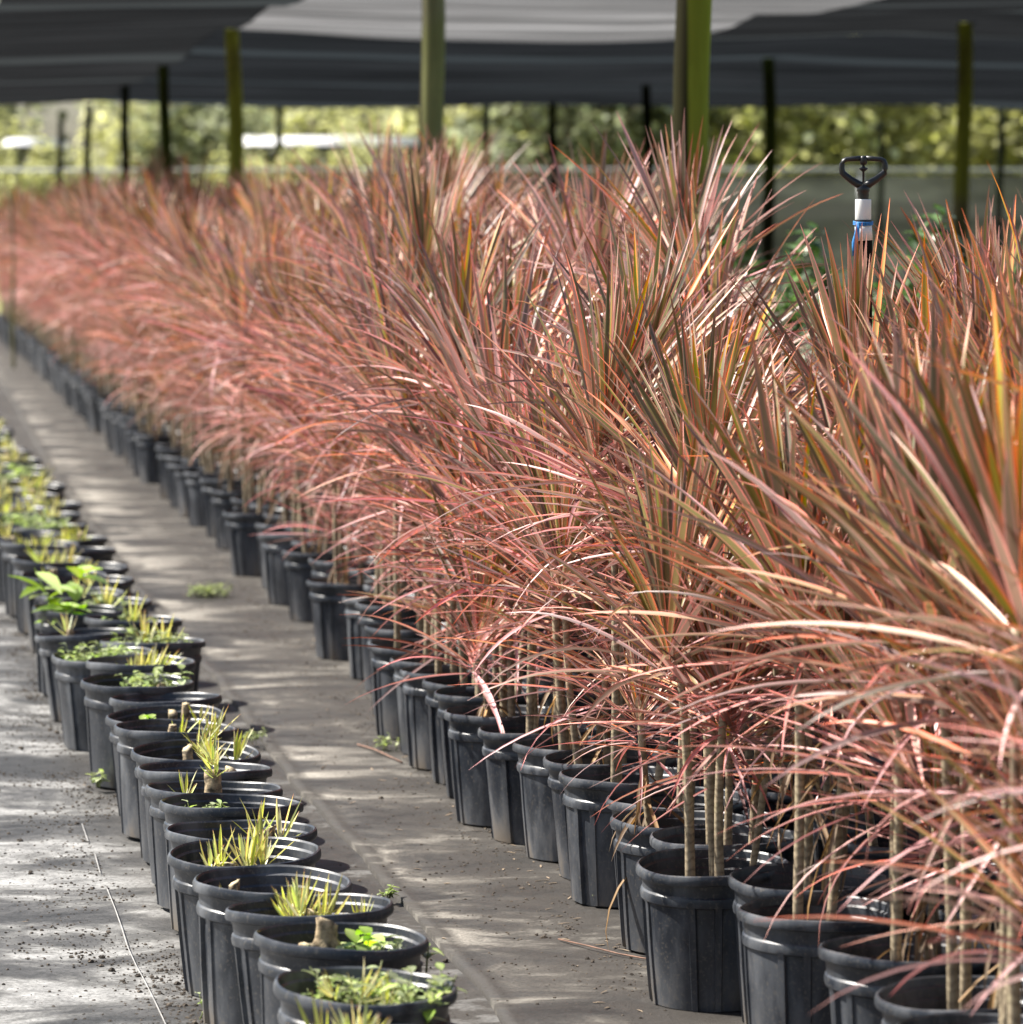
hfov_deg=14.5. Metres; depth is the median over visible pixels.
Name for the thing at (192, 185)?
potted dracaena
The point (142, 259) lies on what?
potted dracaena
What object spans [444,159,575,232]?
potted dracaena
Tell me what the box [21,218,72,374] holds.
potted dracaena
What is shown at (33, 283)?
potted dracaena
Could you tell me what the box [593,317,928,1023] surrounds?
potted dracaena
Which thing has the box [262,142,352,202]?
tree
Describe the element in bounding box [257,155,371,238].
potted dracaena
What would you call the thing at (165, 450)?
potted dracaena
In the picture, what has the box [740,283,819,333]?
potted shrub
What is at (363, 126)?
tree
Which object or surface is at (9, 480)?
nursery pot
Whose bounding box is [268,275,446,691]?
potted dracaena
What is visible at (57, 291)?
potted dracaena
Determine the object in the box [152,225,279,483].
potted dracaena
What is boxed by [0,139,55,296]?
tree
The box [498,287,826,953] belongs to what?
potted dracaena
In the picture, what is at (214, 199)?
potted dracaena
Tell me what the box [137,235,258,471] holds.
potted dracaena
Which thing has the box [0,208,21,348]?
potted dracaena
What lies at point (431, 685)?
potted dracaena
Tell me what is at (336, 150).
tree
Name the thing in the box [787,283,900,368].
potted shrub
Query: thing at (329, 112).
tree
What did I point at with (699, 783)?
potted dracaena
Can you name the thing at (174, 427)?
potted dracaena
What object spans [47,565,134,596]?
nursery pot
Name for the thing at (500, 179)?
potted dracaena
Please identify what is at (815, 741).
potted dracaena
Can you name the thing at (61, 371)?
potted dracaena
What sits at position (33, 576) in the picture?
nursery pot
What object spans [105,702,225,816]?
nursery pot
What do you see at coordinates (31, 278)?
potted dracaena
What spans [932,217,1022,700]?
potted dracaena
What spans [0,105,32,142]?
tree
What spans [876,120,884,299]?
post
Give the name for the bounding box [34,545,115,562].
nursery pot
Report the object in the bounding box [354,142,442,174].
tree
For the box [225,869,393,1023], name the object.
nursery pot
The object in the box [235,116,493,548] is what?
potted dracaena
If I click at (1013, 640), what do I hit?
potted dracaena
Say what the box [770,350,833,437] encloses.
potted dracaena
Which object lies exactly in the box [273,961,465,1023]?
nursery pot
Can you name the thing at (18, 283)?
potted dracaena
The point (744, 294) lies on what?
potted dracaena
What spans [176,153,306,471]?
potted dracaena
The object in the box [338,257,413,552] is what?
potted dracaena
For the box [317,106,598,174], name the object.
tree
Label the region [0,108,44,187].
tree
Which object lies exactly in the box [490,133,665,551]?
potted dracaena
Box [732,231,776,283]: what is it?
potted shrub
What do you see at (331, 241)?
potted dracaena
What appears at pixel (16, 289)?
potted dracaena
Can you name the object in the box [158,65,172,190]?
post
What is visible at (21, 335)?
potted dracaena
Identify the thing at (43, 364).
potted dracaena
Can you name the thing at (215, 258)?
potted dracaena
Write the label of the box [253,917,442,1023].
nursery pot
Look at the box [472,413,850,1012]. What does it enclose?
potted dracaena
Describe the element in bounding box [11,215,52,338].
potted dracaena
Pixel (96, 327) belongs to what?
potted dracaena
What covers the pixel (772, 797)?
potted dracaena
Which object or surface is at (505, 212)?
potted dracaena
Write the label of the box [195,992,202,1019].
weed
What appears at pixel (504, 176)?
potted dracaena
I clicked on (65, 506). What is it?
nursery pot
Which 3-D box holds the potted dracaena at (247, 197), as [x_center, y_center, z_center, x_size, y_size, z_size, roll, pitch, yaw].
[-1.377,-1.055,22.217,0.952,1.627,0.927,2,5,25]
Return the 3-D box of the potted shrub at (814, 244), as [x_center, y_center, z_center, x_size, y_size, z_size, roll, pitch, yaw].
[1.070,-0.394,14.903,0.535,1.367,0.406,5,6,49]
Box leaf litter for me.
[22,450,642,1011]
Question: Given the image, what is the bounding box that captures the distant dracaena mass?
[38,160,318,212]
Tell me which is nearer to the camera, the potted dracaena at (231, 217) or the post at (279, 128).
the potted dracaena at (231, 217)
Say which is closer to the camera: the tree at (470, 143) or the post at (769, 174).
the post at (769, 174)
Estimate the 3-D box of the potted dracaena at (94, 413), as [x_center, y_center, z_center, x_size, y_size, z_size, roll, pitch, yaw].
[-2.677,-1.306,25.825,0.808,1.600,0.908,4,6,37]
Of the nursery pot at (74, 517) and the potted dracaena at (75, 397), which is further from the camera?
the potted dracaena at (75, 397)
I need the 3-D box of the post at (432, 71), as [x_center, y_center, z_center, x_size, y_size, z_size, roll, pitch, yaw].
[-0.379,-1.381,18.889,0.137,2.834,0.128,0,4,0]
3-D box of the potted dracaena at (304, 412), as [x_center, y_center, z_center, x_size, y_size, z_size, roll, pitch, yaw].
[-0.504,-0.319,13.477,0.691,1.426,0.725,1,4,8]
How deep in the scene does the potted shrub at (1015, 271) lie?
13.91 m
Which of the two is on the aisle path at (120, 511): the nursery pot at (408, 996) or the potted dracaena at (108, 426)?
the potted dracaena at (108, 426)
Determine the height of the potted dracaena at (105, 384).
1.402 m
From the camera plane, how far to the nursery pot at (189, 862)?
7.20 m
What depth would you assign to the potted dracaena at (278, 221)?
17.73 m
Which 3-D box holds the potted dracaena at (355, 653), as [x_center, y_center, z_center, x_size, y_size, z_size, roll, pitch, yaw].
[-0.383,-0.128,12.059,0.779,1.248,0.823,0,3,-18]
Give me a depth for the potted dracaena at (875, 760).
8.29 m
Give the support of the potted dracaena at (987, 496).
on the aisle path at (120, 511)
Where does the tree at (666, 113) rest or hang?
on the ground
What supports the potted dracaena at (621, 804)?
on the aisle path at (120, 511)
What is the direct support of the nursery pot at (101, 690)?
on the row path at (32, 1000)
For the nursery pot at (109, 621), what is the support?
on the row path at (32, 1000)
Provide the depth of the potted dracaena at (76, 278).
27.94 m
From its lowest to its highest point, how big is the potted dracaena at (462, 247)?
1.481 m
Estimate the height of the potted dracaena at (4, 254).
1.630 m
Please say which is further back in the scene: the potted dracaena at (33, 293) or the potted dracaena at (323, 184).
the potted dracaena at (33, 293)
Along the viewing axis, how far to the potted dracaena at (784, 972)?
6.55 m
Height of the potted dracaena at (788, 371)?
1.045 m
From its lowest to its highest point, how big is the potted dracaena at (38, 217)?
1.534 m
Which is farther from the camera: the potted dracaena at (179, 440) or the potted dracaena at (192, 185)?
the potted dracaena at (192, 185)
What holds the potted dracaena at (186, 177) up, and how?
on the aisle path at (120, 511)
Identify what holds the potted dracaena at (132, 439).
on the aisle path at (120, 511)
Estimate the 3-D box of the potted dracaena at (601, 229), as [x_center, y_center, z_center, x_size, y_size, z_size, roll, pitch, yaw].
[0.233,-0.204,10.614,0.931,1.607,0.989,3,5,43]
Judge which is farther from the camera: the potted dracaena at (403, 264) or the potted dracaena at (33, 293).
the potted dracaena at (33, 293)
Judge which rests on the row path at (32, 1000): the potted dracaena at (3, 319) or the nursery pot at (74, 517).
the nursery pot at (74, 517)
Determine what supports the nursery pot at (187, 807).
on the row path at (32, 1000)
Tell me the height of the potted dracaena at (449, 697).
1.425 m
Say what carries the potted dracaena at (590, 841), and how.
on the aisle path at (120, 511)
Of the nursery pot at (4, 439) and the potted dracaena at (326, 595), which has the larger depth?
the nursery pot at (4, 439)
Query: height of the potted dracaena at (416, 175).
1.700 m
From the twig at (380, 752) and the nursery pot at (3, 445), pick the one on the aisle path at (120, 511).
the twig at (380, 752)
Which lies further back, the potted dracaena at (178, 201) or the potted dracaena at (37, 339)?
the potted dracaena at (37, 339)
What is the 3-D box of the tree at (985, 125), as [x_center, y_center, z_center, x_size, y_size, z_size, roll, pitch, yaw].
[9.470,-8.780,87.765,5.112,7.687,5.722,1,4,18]
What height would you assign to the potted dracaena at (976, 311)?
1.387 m
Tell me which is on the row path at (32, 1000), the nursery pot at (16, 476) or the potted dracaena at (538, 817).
the nursery pot at (16, 476)
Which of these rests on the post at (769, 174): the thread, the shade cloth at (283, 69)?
the shade cloth at (283, 69)
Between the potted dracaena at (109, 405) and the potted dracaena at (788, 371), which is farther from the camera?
the potted dracaena at (109, 405)
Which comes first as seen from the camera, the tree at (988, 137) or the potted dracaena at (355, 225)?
the potted dracaena at (355, 225)
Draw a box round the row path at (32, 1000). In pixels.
[0,386,500,1023]
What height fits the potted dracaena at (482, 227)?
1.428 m
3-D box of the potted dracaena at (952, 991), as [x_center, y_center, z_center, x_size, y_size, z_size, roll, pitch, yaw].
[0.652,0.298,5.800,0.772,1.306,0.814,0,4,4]
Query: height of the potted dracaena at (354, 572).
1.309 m
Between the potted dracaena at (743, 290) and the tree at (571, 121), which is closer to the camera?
the potted dracaena at (743, 290)
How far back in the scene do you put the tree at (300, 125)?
91.82 m
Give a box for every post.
[56,120,63,196]
[84,104,92,184]
[120,86,130,188]
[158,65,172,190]
[224,29,243,190]
[275,108,283,176]
[418,0,444,182]
[481,105,489,187]
[548,102,557,206]
[642,85,652,205]
[672,0,711,252]
[761,58,776,294]
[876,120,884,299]
[953,23,972,265]
[995,109,1004,255]
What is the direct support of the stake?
on the aisle path at (120, 511)
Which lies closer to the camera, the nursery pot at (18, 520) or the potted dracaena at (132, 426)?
the nursery pot at (18, 520)
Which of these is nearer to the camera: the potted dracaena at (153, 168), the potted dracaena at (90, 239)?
the potted dracaena at (90, 239)
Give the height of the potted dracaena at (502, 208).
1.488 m
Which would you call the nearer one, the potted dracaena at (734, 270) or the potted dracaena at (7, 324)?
the potted dracaena at (734, 270)
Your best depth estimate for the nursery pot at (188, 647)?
10.83 m
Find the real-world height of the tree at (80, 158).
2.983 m
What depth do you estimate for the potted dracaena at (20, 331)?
40.54 m
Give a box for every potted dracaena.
[0,181,56,353]
[0,183,48,327]
[0,186,29,328]
[0,187,23,340]
[0,195,52,355]
[0,199,10,342]
[0,202,17,322]
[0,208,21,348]
[0,208,28,351]
[0,208,35,357]
[0,208,47,371]
[0,212,44,363]
[0,220,38,362]
[0,223,28,326]
[0,225,23,324]
[0,238,23,326]
[0,254,21,342]
[0,273,8,317]
[0,278,7,318]
[1,194,51,343]
[1,208,42,335]
[2,211,47,357]
[3,216,33,335]
[4,209,37,334]
[5,247,53,332]
[6,180,73,374]
[7,208,80,395]
[8,202,63,348]
[9,183,57,329]
[9,195,60,334]
[10,231,63,379]
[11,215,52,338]
[11,235,58,382]
[12,233,58,349]
[15,182,76,392]
[16,186,71,336]
[17,207,53,338]
[17,226,53,345]
[19,229,58,346]
[21,186,89,406]
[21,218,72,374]
[22,167,120,372]
[22,199,57,355]
[24,177,84,388]
[27,175,113,402]
[27,201,86,368]
[28,190,123,433]
[30,187,104,418]
[30,219,86,363]
[32,204,104,375]
[32,211,104,377]
[33,167,120,422]
[34,238,78,357]
[35,201,104,369]
[37,188,113,414]
[40,239,123,380]
[44,202,123,382]
[51,190,144,455]
[51,191,136,401]
[53,176,133,427]
[54,231,128,437]
[54,232,123,387]
[55,164,172,449]
[57,218,123,392]
[69,182,143,398]
[70,225,135,407]
[71,250,123,390]
[72,166,204,461]
[72,195,176,408]
[75,221,180,483]
[78,215,178,475]
[88,173,203,424]
[91,193,197,415]
[92,169,214,468]
[94,200,241,466]
[98,181,199,417]
[100,228,196,429]
[102,200,219,441]
[103,176,243,465]
[106,192,235,416]
[108,203,231,507]
[109,241,206,433]
[110,205,216,498]
[113,146,198,198]
[113,239,207,445]
[115,212,241,516]
[126,184,199,415]
[130,149,241,409]
[130,212,306,496]
[132,182,225,329]
[135,204,257,537]
[135,275,236,526]
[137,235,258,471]
[140,223,296,576]
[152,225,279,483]
[157,167,226,201]
[159,197,224,429]
[167,155,339,463]
[169,206,326,509]
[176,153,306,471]
[177,189,316,549]
[181,234,348,520]
[182,195,310,492]
[183,185,231,214]
[183,219,324,510]
[188,234,357,621]
[190,182,285,450]
[191,235,351,605]
[192,166,259,215]
[192,228,369,547]
[197,165,294,200]
[201,243,338,588]
[208,254,356,538]
[215,179,283,215]
[216,225,355,490]
[218,236,403,660]
[219,218,355,513]
[226,178,347,475]
[226,193,348,483]
[228,258,387,577]
[230,157,367,491]
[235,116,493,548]
[237,215,497,739]
[241,181,483,601]
[243,248,413,579]
[254,222,366,508]
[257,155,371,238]
[258,163,442,518]
[259,141,555,714]
[260,163,376,507]
[261,206,395,556]
[262,267,431,679]
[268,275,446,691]
[275,284,567,754]
[282,235,640,826]
[286,125,553,557]
[290,155,359,197]
[293,249,594,770]
[302,207,671,784]
[304,164,372,246]
[311,197,608,798]
[315,170,528,568]
[324,134,520,249]
[329,203,605,640]
[336,217,515,579]
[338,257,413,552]
[345,183,578,652]
[351,213,555,591]
[372,183,558,675]
[378,290,657,844]
[385,308,716,861]
[391,124,551,211]
[396,233,781,907]
[403,191,807,879]
[417,170,630,648]
[430,129,763,710]
[435,155,536,225]
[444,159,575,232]
[444,184,584,244]
[446,187,537,239]
[451,243,830,735]
[455,151,553,228]
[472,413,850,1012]
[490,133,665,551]
[492,291,819,914]
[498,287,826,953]
[506,401,816,786]
[509,107,874,741]
[509,181,640,573]
[512,317,853,862]
[523,219,797,720]
[529,229,748,716]
[543,226,802,635]
[546,175,714,605]
[555,385,876,863]
[558,261,834,766]
[566,320,954,1023]
[574,188,778,588]
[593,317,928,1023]
[594,344,816,587]
[596,414,883,814]
[636,297,1022,1023]
[664,200,1003,864]
[687,214,1022,932]
[695,269,1022,1023]
[699,227,1021,870]
[711,242,803,347]
[712,288,1022,1023]
[732,210,1022,975]
[742,321,823,414]
[753,417,1022,1014]
[755,418,836,713]
[761,313,1022,1023]
[762,342,830,390]
[763,411,876,728]
[765,669,920,772]
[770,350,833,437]
[774,364,832,405]
[775,327,937,714]
[780,164,1022,862]
[781,296,975,795]
[782,239,1001,809]
[794,195,1022,779]
[803,269,1022,860]
[806,263,1022,749]
[842,189,1022,743]
[846,187,1022,712]
[876,259,1022,974]
[877,518,1022,1010]
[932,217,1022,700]
[956,612,1022,902]
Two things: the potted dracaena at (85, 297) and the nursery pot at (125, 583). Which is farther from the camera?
the potted dracaena at (85, 297)
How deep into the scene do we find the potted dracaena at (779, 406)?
10.48 m
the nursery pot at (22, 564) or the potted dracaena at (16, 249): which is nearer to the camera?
the nursery pot at (22, 564)
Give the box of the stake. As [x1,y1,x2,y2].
[8,187,15,368]
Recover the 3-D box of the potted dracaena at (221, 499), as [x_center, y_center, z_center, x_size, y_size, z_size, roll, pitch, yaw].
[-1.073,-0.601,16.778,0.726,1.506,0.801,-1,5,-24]
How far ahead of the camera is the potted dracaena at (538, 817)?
8.60 m
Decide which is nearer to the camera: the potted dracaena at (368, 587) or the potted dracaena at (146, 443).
the potted dracaena at (368, 587)
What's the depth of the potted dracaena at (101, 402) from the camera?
25.28 m
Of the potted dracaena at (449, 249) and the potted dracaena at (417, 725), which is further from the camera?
the potted dracaena at (449, 249)
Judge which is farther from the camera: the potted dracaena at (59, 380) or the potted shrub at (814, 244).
the potted dracaena at (59, 380)
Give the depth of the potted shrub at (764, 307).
15.49 m
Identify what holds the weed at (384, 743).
on the aisle path at (120, 511)
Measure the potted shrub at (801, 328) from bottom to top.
1.056 m
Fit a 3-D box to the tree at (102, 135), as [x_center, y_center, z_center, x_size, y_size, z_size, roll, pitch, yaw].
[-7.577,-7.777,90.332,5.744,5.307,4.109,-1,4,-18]
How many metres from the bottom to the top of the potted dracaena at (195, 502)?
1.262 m
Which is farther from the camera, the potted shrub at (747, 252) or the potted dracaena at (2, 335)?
the potted dracaena at (2, 335)
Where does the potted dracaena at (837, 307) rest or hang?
on the aisle path at (120, 511)
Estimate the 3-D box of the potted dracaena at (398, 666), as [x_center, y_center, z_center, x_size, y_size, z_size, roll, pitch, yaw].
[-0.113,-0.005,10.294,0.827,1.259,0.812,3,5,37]
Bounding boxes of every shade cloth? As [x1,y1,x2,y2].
[0,0,301,104]
[101,29,1022,109]
[238,0,872,41]
[670,0,1022,39]
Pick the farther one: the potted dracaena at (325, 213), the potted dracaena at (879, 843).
the potted dracaena at (325, 213)
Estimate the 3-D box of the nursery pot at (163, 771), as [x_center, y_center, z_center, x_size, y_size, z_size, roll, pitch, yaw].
[-0.640,0.651,8.371,0.284,0.246,0.274,0,2,0]
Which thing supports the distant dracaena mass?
on the aisle path at (120, 511)
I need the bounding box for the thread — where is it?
[82,824,165,1023]
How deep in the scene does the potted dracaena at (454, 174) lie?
15.13 m
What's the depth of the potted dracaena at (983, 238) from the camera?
8.99 m
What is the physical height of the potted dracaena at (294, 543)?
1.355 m
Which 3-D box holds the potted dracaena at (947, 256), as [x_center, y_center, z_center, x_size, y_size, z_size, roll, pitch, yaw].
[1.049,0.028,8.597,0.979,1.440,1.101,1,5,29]
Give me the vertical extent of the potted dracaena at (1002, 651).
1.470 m
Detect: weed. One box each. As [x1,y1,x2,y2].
[89,769,109,787]
[186,581,231,598]
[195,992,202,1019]
[242,727,266,744]
[373,732,398,750]
[377,884,399,898]
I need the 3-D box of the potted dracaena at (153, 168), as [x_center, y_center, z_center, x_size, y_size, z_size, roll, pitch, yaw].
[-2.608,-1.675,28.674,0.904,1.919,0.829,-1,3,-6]
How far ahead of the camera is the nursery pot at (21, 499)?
16.46 m
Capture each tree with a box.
[0,103,84,143]
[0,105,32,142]
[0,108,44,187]
[0,136,105,205]
[0,138,80,192]
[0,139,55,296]
[0,149,96,188]
[18,118,148,195]
[71,101,299,195]
[77,101,294,193]
[80,102,314,175]
[113,103,343,168]
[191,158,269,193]
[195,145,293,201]
[197,128,307,193]
[261,108,384,135]
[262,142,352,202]
[284,132,376,178]
[286,129,375,173]
[287,108,447,135]
[308,108,367,134]
[315,108,455,149]
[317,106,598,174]
[322,121,412,174]
[328,108,490,162]
[347,136,478,174]
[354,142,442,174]
[391,111,608,171]
[441,104,715,174]
[444,107,762,173]
[489,105,753,174]
[605,106,1016,174]
[642,105,881,174]
[719,105,984,174]
[747,111,1022,172]
[827,105,1022,174]
[884,105,1022,174]
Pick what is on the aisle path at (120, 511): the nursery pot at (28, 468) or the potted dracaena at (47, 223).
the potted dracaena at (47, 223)
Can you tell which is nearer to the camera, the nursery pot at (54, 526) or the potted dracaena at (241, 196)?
the nursery pot at (54, 526)
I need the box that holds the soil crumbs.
[0,458,666,1023]
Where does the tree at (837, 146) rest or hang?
on the ground
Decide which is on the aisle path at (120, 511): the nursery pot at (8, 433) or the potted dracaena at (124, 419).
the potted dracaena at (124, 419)
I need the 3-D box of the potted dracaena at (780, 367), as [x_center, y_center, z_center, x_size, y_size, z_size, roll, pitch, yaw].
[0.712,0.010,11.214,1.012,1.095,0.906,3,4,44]
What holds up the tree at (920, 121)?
on the ground
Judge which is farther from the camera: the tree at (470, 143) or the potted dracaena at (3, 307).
the tree at (470, 143)
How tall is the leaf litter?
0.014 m
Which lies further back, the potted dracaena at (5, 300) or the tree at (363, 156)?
the tree at (363, 156)
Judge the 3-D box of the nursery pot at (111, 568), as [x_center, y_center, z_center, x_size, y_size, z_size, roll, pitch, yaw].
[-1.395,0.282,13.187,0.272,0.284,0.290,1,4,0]
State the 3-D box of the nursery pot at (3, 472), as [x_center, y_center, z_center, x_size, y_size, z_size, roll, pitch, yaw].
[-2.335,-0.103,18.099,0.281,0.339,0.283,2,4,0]
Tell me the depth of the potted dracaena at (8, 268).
42.59 m
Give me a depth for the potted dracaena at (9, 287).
43.20 m
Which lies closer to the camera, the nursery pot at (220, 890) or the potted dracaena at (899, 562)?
the potted dracaena at (899, 562)
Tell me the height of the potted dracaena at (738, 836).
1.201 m
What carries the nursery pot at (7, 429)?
on the row path at (32, 1000)
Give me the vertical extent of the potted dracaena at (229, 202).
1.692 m
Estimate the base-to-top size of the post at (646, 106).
2.832 m
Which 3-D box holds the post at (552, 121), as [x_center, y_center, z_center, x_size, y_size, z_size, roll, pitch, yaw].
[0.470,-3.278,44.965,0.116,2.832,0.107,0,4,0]
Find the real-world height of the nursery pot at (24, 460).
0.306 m
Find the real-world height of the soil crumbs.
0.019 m
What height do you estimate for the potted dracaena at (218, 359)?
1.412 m
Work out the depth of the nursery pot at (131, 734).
8.95 m
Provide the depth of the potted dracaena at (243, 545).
15.46 m
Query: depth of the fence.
63.34 m
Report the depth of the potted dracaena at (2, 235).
41.82 m
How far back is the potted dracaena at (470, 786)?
9.11 m
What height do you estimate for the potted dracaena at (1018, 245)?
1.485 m
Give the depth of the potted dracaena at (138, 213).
22.48 m
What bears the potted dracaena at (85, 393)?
on the aisle path at (120, 511)
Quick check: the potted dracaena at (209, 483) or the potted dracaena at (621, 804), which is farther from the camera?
the potted dracaena at (209, 483)
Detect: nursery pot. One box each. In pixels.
[0,418,13,431]
[0,431,13,438]
[0,434,14,446]
[0,438,26,449]
[0,444,31,456]
[0,449,41,465]
[0,460,21,473]
[0,462,47,473]
[0,468,49,481]
[0,474,22,485]
[0,478,28,492]
[0,481,60,501]
[0,485,43,506]
[0,491,50,516]
[0,510,56,531]
[0,519,61,601]
[0,530,78,616]
[3,465,66,501]
[7,563,124,694]
[9,503,80,523]
[11,483,81,512]
[11,543,92,633]
[12,515,86,534]
[20,567,106,652]
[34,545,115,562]
[34,612,134,721]
[36,577,125,603]
[38,522,107,546]
[45,558,128,575]
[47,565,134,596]
[51,638,153,751]
[61,578,151,614]
[80,664,193,788]
[83,592,182,636]
[86,642,195,679]
[100,610,205,691]
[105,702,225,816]
[109,692,221,711]
[114,704,236,838]
[131,705,260,863]
[137,760,272,884]
[145,732,282,908]
[159,793,303,931]
[165,797,316,874]
[167,808,320,997]
[192,864,351,1023]
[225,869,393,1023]
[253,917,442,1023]
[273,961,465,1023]
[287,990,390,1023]
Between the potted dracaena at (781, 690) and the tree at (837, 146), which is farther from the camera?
the tree at (837, 146)
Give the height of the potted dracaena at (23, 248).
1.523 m
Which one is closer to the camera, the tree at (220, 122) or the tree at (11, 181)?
the tree at (11, 181)
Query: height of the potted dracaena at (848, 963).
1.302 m
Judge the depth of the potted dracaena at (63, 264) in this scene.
29.11 m
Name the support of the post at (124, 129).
on the aisle path at (120, 511)
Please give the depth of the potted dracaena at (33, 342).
36.83 m
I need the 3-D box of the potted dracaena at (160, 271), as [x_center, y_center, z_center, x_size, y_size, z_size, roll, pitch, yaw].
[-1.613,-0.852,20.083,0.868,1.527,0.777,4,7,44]
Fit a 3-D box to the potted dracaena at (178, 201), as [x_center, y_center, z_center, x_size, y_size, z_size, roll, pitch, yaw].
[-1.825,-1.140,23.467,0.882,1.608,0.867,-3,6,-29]
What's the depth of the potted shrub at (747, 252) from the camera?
17.69 m
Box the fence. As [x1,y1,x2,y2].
[0,168,1022,306]
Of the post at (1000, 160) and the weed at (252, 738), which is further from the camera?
the post at (1000, 160)
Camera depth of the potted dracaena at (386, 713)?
10.60 m
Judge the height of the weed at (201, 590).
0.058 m
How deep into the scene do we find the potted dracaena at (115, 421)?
23.37 m
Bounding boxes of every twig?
[357,744,402,762]
[558,938,645,958]
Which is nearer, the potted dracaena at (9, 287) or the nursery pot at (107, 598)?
the nursery pot at (107, 598)
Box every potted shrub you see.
[710,228,759,348]
[714,222,767,299]
[728,276,792,349]
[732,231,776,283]
[734,261,769,300]
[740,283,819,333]
[754,221,846,404]
[760,298,829,378]
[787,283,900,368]
[793,267,847,330]
[794,317,896,384]
[878,204,967,356]
[880,269,968,320]
[1013,267,1019,285]
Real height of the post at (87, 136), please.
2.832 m
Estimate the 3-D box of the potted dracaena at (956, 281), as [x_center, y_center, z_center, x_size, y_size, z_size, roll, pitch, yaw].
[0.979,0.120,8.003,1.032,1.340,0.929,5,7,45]
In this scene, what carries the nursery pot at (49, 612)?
on the row path at (32, 1000)
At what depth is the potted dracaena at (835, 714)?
9.28 m
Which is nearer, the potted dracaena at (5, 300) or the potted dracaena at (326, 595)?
the potted dracaena at (326, 595)
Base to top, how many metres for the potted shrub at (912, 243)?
1.425 m
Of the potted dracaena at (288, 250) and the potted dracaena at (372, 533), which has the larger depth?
the potted dracaena at (288, 250)
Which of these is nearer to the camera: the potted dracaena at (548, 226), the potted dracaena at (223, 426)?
the potted dracaena at (548, 226)
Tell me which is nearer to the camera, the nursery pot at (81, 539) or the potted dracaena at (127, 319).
the nursery pot at (81, 539)
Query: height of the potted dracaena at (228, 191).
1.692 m
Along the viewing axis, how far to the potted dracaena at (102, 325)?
25.56 m
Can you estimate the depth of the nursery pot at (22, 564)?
13.41 m
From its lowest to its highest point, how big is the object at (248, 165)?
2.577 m
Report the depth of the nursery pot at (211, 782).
8.05 m
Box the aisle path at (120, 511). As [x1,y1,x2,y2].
[0,341,744,1023]
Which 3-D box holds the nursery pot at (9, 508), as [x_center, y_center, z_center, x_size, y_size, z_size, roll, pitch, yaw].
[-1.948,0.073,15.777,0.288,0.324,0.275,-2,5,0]
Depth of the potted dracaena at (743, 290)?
10.92 m
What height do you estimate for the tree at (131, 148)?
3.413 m
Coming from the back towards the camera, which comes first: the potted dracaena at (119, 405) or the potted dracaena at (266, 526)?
the potted dracaena at (119, 405)
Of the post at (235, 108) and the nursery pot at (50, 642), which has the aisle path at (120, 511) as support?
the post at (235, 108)
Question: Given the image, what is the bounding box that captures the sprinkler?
[839,156,887,814]
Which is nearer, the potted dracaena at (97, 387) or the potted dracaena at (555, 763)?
the potted dracaena at (555, 763)
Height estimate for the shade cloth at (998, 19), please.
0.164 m
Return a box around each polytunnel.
[2,138,70,194]
[244,136,418,181]
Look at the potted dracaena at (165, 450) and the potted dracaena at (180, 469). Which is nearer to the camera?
the potted dracaena at (180, 469)
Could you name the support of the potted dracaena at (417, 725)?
on the aisle path at (120, 511)
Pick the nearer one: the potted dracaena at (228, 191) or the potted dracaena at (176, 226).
the potted dracaena at (176, 226)
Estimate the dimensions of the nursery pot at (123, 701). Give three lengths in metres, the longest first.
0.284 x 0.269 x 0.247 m
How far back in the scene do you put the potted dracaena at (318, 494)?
14.64 m
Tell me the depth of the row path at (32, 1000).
8.36 m
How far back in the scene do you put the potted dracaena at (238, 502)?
16.10 m
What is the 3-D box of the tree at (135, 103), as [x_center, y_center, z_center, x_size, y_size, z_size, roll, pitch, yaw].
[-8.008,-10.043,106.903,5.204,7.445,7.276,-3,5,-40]
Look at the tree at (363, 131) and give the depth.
77.82 m
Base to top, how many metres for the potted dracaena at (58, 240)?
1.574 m
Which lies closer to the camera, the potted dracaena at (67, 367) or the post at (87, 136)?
the potted dracaena at (67, 367)
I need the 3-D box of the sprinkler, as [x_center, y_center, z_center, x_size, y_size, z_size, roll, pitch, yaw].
[0.677,0.060,7.771,0.087,1.495,0.046,-2,5,-24]
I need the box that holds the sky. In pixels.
[0,101,1008,187]
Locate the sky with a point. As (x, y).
(71, 127)
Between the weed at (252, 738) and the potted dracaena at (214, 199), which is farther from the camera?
the potted dracaena at (214, 199)
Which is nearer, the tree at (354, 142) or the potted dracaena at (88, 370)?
the potted dracaena at (88, 370)
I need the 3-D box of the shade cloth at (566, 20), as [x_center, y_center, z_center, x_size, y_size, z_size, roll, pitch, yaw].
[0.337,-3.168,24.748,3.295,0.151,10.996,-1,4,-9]
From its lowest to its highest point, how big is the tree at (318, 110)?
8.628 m
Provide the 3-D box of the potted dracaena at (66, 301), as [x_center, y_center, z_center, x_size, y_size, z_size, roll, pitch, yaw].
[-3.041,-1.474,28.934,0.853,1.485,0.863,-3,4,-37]
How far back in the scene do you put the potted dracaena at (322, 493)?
16.42 m
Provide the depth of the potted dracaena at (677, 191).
9.36 m
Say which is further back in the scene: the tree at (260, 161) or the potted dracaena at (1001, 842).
the tree at (260, 161)
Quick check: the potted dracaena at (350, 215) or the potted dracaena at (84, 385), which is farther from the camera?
the potted dracaena at (84, 385)
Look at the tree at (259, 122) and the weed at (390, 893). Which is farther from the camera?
the tree at (259, 122)
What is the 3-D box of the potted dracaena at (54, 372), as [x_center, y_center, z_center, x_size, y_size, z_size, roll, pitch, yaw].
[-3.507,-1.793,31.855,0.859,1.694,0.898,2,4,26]
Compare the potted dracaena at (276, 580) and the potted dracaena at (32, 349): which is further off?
the potted dracaena at (32, 349)

